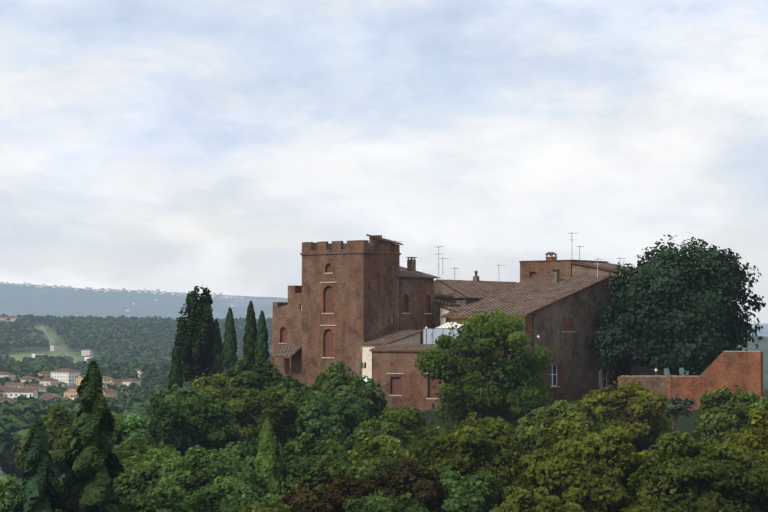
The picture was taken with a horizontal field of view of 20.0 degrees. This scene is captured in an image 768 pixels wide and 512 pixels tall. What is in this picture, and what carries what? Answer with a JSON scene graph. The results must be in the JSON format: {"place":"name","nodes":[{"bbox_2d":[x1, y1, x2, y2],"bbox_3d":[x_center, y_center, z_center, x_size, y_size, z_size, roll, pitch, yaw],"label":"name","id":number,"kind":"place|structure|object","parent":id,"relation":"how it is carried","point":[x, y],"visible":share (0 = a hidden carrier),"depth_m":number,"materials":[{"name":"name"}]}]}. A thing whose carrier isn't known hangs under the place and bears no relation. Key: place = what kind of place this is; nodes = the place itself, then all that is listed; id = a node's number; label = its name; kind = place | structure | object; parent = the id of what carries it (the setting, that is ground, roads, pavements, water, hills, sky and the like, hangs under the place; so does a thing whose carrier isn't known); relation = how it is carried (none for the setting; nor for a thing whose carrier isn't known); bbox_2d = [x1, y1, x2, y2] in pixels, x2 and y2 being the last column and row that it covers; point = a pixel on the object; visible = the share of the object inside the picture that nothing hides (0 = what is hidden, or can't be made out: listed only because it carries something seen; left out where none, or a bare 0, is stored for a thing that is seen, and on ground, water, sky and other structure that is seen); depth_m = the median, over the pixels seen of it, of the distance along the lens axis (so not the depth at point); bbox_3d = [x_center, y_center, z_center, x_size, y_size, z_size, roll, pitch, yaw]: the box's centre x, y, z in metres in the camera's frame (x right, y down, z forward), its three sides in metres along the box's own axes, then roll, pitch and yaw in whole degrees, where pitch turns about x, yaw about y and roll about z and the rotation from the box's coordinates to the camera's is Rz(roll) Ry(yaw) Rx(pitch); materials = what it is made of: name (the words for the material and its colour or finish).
{"place":"outdoors","nodes":[
{"label":"outdoors","id":0,"kind":"place"},
{"bbox_2d":[40,325,76,362],"bbox_3d":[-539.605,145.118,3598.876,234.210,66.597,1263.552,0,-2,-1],"label":"hill road","id":1,"kind":"structure","parent":0,"point":[52,341],"depth_m":3764.24,"materials":[{"name":"grey"}]},
{"bbox_2d":[300,234,402,386],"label":"tower","id":2,"kind":"structure","parent":0,"point":[350,296],"depth_m":242.30,"materials":[{"name":"brick"}]},
{"bbox_2d":[0,283,767,510],"bbox_3d":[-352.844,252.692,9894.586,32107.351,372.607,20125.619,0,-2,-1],"label":"hilly terrain","id":3,"kind":"structure","parent":0,"point":[16,300],"depth_m":10327.60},
{"bbox_2d":[0,474,22,511],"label":"broadleaf tree","id":4,"kind":"object","parent":3,"relation":"on","point":[10,489],"visible":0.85,"depth_m":147.71,"materials":[{"name":"green plant"}]},
{"bbox_2d":[13,419,63,511],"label":"cedar tree","id":5,"kind":"object","parent":3,"relation":"on","point":[41,487],"visible":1,"depth_m":120.38,"materials":[{"name":"green plant"}]},
{"bbox_2d":[14,474,64,511],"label":"dark broadleaf tree","id":6,"kind":"object","parent":3,"relation":"on","point":[20,498],"visible":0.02,"depth_m":132.65,"materials":[{"name":"green plant"}]},
{"bbox_2d":[14,403,76,483],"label":"dark broadleaf tree","id":7,"kind":"object","parent":3,"relation":"on","point":[57,426],"visible":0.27,"depth_m":208.94,"materials":[{"name":"green plant"}]},
{"bbox_2d":[0,315,153,479],"bbox_3d":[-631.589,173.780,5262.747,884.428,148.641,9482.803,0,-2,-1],"label":"village buildings","id":8,"kind":"structure","parent":3,"relation":"on","point":[63,377],"depth_m":1771.81,"materials":[{"name":"beige paint"}]},
{"bbox_2d":[55,361,124,511],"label":"cedar tree","id":9,"kind":"object","parent":3,"relation":"on","point":[92,460],"visible":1,"depth_m":122.25,"materials":[{"name":"green plant"}]},
{"bbox_2d":[70,413,154,453],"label":"broadleaf tree","id":10,"kind":"object","parent":3,"relation":"on","point":[133,426],"visible":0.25,"depth_m":181.60,"materials":[{"name":"green plant"}]},
{"bbox_2d":[0,282,243,310],"bbox_3d":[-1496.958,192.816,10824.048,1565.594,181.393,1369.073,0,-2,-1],"label":"town houses","id":11,"kind":"structure","parent":3,"relation":"on","point":[123,289],"depth_m":11040.75,"materials":[{"name":"beige"}]},
{"bbox_2d":[0,313,272,477],"bbox_3d":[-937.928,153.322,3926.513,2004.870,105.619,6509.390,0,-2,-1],"label":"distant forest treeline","id":12,"kind":"object","parent":3,"relation":"on","point":[19,416],"visible":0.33,"depth_m":2996.18,"materials":[{"name":"green plant"}]},
{"bbox_2d":[112,437,177,468],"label":"broadleaf tree","id":13,"kind":"object","parent":3,"relation":"on","point":[120,455],"visible":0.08,"depth_m":165.29,"materials":[{"name":"green plant"}]},
{"bbox_2d":[113,446,187,503],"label":"broadleaf tree","id":14,"kind":"object","parent":3,"relation":"on","point":[139,476],"visible":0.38,"depth_m":138.23,"materials":[{"name":"green plant"}]},
{"bbox_2d":[115,480,193,511],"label":"broadleaf tree","id":15,"kind":"object","parent":3,"relation":"on","point":[150,502],"visible":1,"depth_m":123.22,"materials":[{"name":"green plant"}]},
{"bbox_2d":[146,384,180,418],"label":"dark broadleaf tree","id":16,"kind":"object","parent":3,"relation":"on","point":[155,402],"visible":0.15,"depth_m":234.24,"materials":[{"name":"green plant"}]},
{"bbox_2d":[143,401,188,458],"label":"broadleaf tree","id":17,"kind":"object","parent":3,"relation":"on","point":[149,420],"depth_m":207.01,"materials":[{"name":"green plant"}]},
{"bbox_2d":[148,399,192,454],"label":"dark broadleaf tree","id":18,"kind":"object","parent":3,"relation":"on","point":[166,422],"visible":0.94,"depth_m":190.07,"materials":[{"name":"green plant"}]},
{"bbox_2d":[167,343,184,391],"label":"cypress tree","id":19,"kind":"object","parent":3,"relation":"on","point":[175,377],"visible":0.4,"depth_m":248.37,"materials":[{"name":"green plant"}]},
{"bbox_2d":[160,386,210,408],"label":"dark broadleaf tree","id":20,"kind":"object","parent":3,"relation":"on","point":[184,392],"visible":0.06,"depth_m":218.72,"materials":[{"name":"green plant"}]},
{"bbox_2d":[174,285,216,385],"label":"cypress tree","id":21,"kind":"object","parent":3,"relation":"on","point":[194,349],"visible":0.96,"depth_m":259.73,"materials":[{"name":"green plant"}]},
{"bbox_2d":[169,390,243,455],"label":"broadleaf tree","id":22,"kind":"object","parent":3,"relation":"on","point":[210,426],"visible":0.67,"depth_m":193.41,"materials":[{"name":"green plant"}]},
{"bbox_2d":[189,373,236,398],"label":"broadleaf tree","id":23,"kind":"object","parent":3,"relation":"on","point":[209,385],"visible":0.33,"depth_m":235.63,"materials":[{"name":"green plant"}]},
{"bbox_2d":[159,445,267,500],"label":"broadleaf tree","id":24,"kind":"object","parent":3,"relation":"on","point":[204,467],"visible":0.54,"depth_m":134.33,"materials":[{"name":"green plant"}]},
{"bbox_2d":[207,319,223,376],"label":"cypress tree","id":25,"kind":"object","parent":3,"relation":"on","point":[217,346],"visible":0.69,"depth_m":260.36,"materials":[{"name":"green plant"}]},
{"bbox_2d":[175,472,282,511],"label":"broadleaf tree","id":26,"kind":"object","parent":3,"relation":"on","point":[225,494],"visible":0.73,"depth_m":128.52,"materials":[{"name":"green plant"}]},
{"bbox_2d":[221,307,237,369],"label":"cypress tree","id":27,"kind":"object","parent":3,"relation":"on","point":[229,357],"visible":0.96,"depth_m":256.51,"materials":[{"name":"green plant"}]},
{"bbox_2d":[210,441,255,469],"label":"broadleaf tree","id":28,"kind":"object","parent":3,"relation":"on","point":[243,451],"visible":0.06,"depth_m":169.71,"materials":[{"name":"green plant"}]},
{"bbox_2d":[210,387,257,401],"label":"broadleaf tree","id":29,"kind":"object","parent":3,"relation":"on","point":[231,393],"visible":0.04,"depth_m":219.51,"materials":[{"name":"green plant"}]},
{"bbox_2d":[213,421,258,457],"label":"broadleaf tree","id":30,"kind":"object","parent":3,"relation":"on","point":[255,449],"visible":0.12,"depth_m":197.80,"materials":[{"name":"green plant"}]},
{"bbox_2d":[242,301,256,364],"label":"cypress tree","id":31,"kind":"object","parent":3,"relation":"on","point":[250,338],"visible":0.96,"depth_m":253.56,"materials":[{"name":"green plant"}]},
{"bbox_2d":[223,357,279,393],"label":"dark broadleaf tree","id":32,"kind":"object","parent":3,"relation":"on","point":[247,375],"visible":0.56,"depth_m":237.86,"materials":[{"name":"green plant"}]},
{"bbox_2d":[229,495,293,511],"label":"dark broadleaf tree","id":33,"kind":"object","parent":3,"relation":"on","point":[256,506],"visible":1,"depth_m":116.82,"materials":[{"name":"green plant"}]},
{"bbox_2d":[254,310,269,359],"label":"cypress tree","id":34,"kind":"object","parent":3,"relation":"on","point":[261,346],"visible":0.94,"depth_m":250.67,"materials":[{"name":"green plant"}]},
{"bbox_2d":[226,383,305,449],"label":"broadleaf tree","id":35,"kind":"object","parent":3,"relation":"on","point":[255,411],"visible":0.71,"depth_m":199.97,"materials":[{"name":"green plant"}]},
{"bbox_2d":[254,417,282,500],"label":"cypress tree","id":36,"kind":"object","parent":3,"relation":"on","point":[268,465],"visible":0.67,"depth_m":138.52,"materials":[{"name":"green plant"}]},
{"bbox_2d":[271,285,301,383],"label":"tower west wing","id":37,"kind":"structure","parent":3,"relation":"on","point":[286,356],"depth_m":246.67,"materials":[{"name":"brown brick"}]},
{"bbox_2d":[263,382,311,446],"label":"broadleaf tree","id":38,"kind":"object","parent":3,"relation":"on","point":[297,396],"visible":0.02,"depth_m":220.27,"materials":[{"name":"green plant"}]},
{"bbox_2d":[266,371,309,396],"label":"broadleaf tree","id":39,"kind":"object","parent":3,"relation":"on","point":[278,377],"visible":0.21,"depth_m":234.42,"materials":[{"name":"green plant"}]},
{"bbox_2d":[273,482,335,511],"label":"copper plum tree","id":40,"kind":"object","parent":3,"relation":"on","point":[310,501],"visible":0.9,"depth_m":117.26,"materials":[{"name":"brown plant"}]},
{"bbox_2d":[280,434,347,466],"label":"dark broadleaf tree","id":41,"kind":"object","parent":3,"relation":"on","point":[296,439],"visible":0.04,"depth_m":172.88,"materials":[{"name":"green plant"}]},
{"bbox_2d":[284,390,362,450],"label":"broadleaf tree","id":42,"kind":"object","parent":3,"relation":"on","point":[318,415],"visible":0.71,"depth_m":200.19,"materials":[{"name":"green plant"}]},
{"bbox_2d":[278,432,375,501],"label":"broadleaf tree","id":43,"kind":"object","parent":3,"relation":"on","point":[308,466],"visible":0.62,"depth_m":138.94,"materials":[{"name":"green plant"}]},
{"bbox_2d":[308,359,357,402],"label":"broadleaf tree","id":44,"kind":"object","parent":3,"relation":"on","point":[332,378],"visible":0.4,"depth_m":229.18,"materials":[{"name":"green plant"}]},
{"bbox_2d":[316,471,378,511],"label":"copper plum tree","id":45,"kind":"object","parent":3,"relation":"on","point":[340,489],"visible":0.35,"depth_m":120.44,"materials":[{"name":"brown plant"}]},
{"bbox_2d":[327,382,387,424],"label":"dark broadleaf tree","id":46,"kind":"object","parent":3,"relation":"on","point":[369,400],"visible":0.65,"depth_m":223.78,"materials":[{"name":"green plant"}]},
{"bbox_2d":[350,375,386,412],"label":"broadleaf tree","id":47,"kind":"object","parent":3,"relation":"on","point":[372,383],"visible":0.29,"depth_m":227.70,"materials":[{"name":"green plant"}]},
{"bbox_2d":[343,416,416,451],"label":"dark broadleaf tree","id":48,"kind":"object","parent":3,"relation":"on","point":[391,429],"visible":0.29,"depth_m":194.99,"materials":[{"name":"green plant"}]},
{"bbox_2d":[347,435,416,485],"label":"broadleaf tree","id":49,"kind":"object","parent":3,"relation":"on","point":[386,455],"visible":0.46,"depth_m":161.81,"materials":[{"name":"green plant"}]},
{"bbox_2d":[342,490,429,511],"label":"broadleaf tree","id":50,"kind":"object","parent":3,"relation":"on","point":[376,502],"visible":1,"depth_m":113.60,"materials":[{"name":"green plant"}]},
{"bbox_2d":[361,330,422,377],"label":"cream annex","id":51,"kind":"object","parent":3,"relation":"on","point":[405,337],"visible":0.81,"depth_m":239.29,"materials":[{"name":"paint"}]},
{"bbox_2d":[360,362,365,374],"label":"flag pole","id":52,"kind":"object","parent":51,"relation":"attached to","point":[362,364],"visible":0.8,"depth_m":236.67,"materials":[{"name":"multicoloured fabric"}]},
{"bbox_2d":[352,405,434,439],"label":"broadleaf tree","id":53,"kind":"object","parent":3,"relation":"on","point":[411,421],"visible":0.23,"depth_m":199.55,"materials":[{"name":"green plant"}]},
{"bbox_2d":[366,456,448,511],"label":"copper plum tree","id":54,"kind":"object","parent":3,"relation":"on","point":[427,491],"visible":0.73,"depth_m":120.24,"materials":[{"name":"brown plant"}]},
{"bbox_2d":[394,240,449,343],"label":"tower wing","id":55,"kind":"structure","parent":3,"relation":"on","point":[416,300],"depth_m":247.24,"materials":[{"name":"brown brick"}]},
{"bbox_2d":[404,417,457,472],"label":"broadleaf tree","id":56,"kind":"object","parent":3,"relation":"on","point":[430,432],"visible":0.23,"depth_m":190.49,"materials":[{"name":"green plant"}]},
{"bbox_2d":[369,327,522,411],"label":"terrace block","id":57,"kind":"structure","parent":3,"relation":"on","point":[399,378],"depth_m":232.87,"materials":[{"name":"brick"}]},
{"bbox_2d":[433,298,460,327],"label":"building","id":58,"kind":"structure","parent":3,"relation":"on","point":[442,307],"depth_m":249.35,"materials":[{"name":"paint"}]},
{"bbox_2d":[409,466,499,511],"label":"broadleaf tree","id":59,"kind":"object","parent":3,"relation":"on","point":[473,493],"visible":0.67,"depth_m":127.48,"materials":[{"name":"green plant"}]},
{"bbox_2d":[406,412,529,507],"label":"maple tree","id":60,"kind":"object","parent":3,"relation":"on","point":[468,447],"visible":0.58,"depth_m":138.73,"materials":[{"name":"green plant"}]},
{"bbox_2d":[434,265,516,306],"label":"house","id":61,"kind":"structure","parent":3,"relation":"on","point":[462,292],"depth_m":253.19,"materials":[{"name":"brick"}]},
{"bbox_2d":[414,299,555,427],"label":"locust tree","id":62,"kind":"object","parent":3,"relation":"on","point":[486,380],"visible":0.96,"depth_m":219.22,"materials":[{"name":"green plant"}]},
{"bbox_2d":[491,416,521,436],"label":"maple tree","id":63,"kind":"object","parent":3,"relation":"on","point":[499,419],"depth_m":212.76,"materials":[{"name":"green plant"}]},
{"bbox_2d":[436,258,626,403],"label":"house","id":64,"kind":"structure","parent":3,"relation":"on","point":[557,309],"depth_m":247.60,"materials":[{"name":"paint"}]},
{"bbox_2d":[489,486,589,511],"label":"maple tree","id":65,"kind":"object","parent":3,"relation":"on","point":[519,500],"visible":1,"depth_m":110.35,"materials":[{"name":"green plant"}]},
{"bbox_2d":[515,400,567,448],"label":"maple tree","id":66,"kind":"object","parent":3,"relation":"on","point":[525,421],"visible":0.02,"depth_m":202.80,"materials":[{"name":"green plant"}]},
{"bbox_2d":[511,399,613,456],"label":"maple tree","id":67,"kind":"object","parent":3,"relation":"on","point":[529,438],"visible":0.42,"depth_m":198.64,"materials":[{"name":"green plant"}]},
{"bbox_2d":[543,429,588,452],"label":"maple tree","id":68,"kind":"object","parent":3,"relation":"on","point":[581,434],"depth_m":163.16,"materials":[{"name":"green plant"}]},
{"bbox_2d":[504,419,651,511],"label":"maple tree","id":69,"kind":"object","parent":3,"relation":"on","point":[587,472],"visible":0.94,"depth_m":129.14,"materials":[{"name":"green plant"}]},
{"bbox_2d":[519,233,663,390],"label":"tall house","id":70,"kind":"structure","parent":3,"relation":"on","point":[543,268],"depth_m":258.83,"materials":[{"name":"brick"}]},
{"bbox_2d":[581,376,671,451],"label":"maple tree","id":71,"kind":"object","parent":3,"relation":"on","point":[634,410],"visible":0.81,"depth_m":208.86,"materials":[{"name":"green plant"}]},
{"bbox_2d":[621,425,677,473],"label":"maple tree","id":72,"kind":"object","parent":3,"relation":"on","point":[639,447],"visible":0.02,"depth_m":213.40,"materials":[{"name":"green plant"}]},
{"bbox_2d":[620,499,686,511],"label":"maple tree","id":73,"kind":"object","parent":3,"relation":"on","point":[652,505],"visible":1,"depth_m":107.47,"materials":[{"name":"green plant"}]},
{"bbox_2d":[584,235,765,378],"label":"holm oak tree","id":74,"kind":"object","parent":3,"relation":"on","point":[672,310],"visible":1,"depth_m":243.90,"materials":[{"name":"green plant"}]},
{"bbox_2d":[661,394,695,432],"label":"olive tree","id":75,"kind":"object","parent":3,"relation":"on","point":[674,405],"visible":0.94,"depth_m":221.32,"materials":[{"name":"green plant"}]},
{"bbox_2d":[618,351,762,410],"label":"garden wall","id":76,"kind":"structure","parent":3,"relation":"on","point":[743,370],"depth_m":226.87,"materials":[{"name":"brick"}]},
{"bbox_2d":[627,430,767,511],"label":"maple tree","id":77,"kind":"object","parent":3,"relation":"on","point":[710,476],"visible":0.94,"depth_m":123.51,"materials":[{"name":"green plant"}]},
{"bbox_2d":[694,383,767,443],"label":"maple tree","id":78,"kind":"object","parent":3,"relation":"on","point":[730,412],"visible":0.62,"depth_m":200.99,"materials":[{"name":"green plant"}]},
{"bbox_2d":[722,430,766,445],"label":"maple tree","id":79,"kind":"object","parent":3,"relation":"on","point":[725,442],"depth_m":162.00,"materials":[{"name":"green plant"}]},
{"bbox_2d":[725,408,767,457],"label":"maple tree","id":80,"kind":"object","parent":3,"relation":"on","point":[744,440],"visible":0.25,"depth_m":131.10,"materials":[{"name":"green plant"}]},
{"bbox_2d":[0,0,767,323],"label":"sky","id":81,"kind":"structure","parent":0,"point":[179,146],"materials":[{"name":"white"}]}
]}

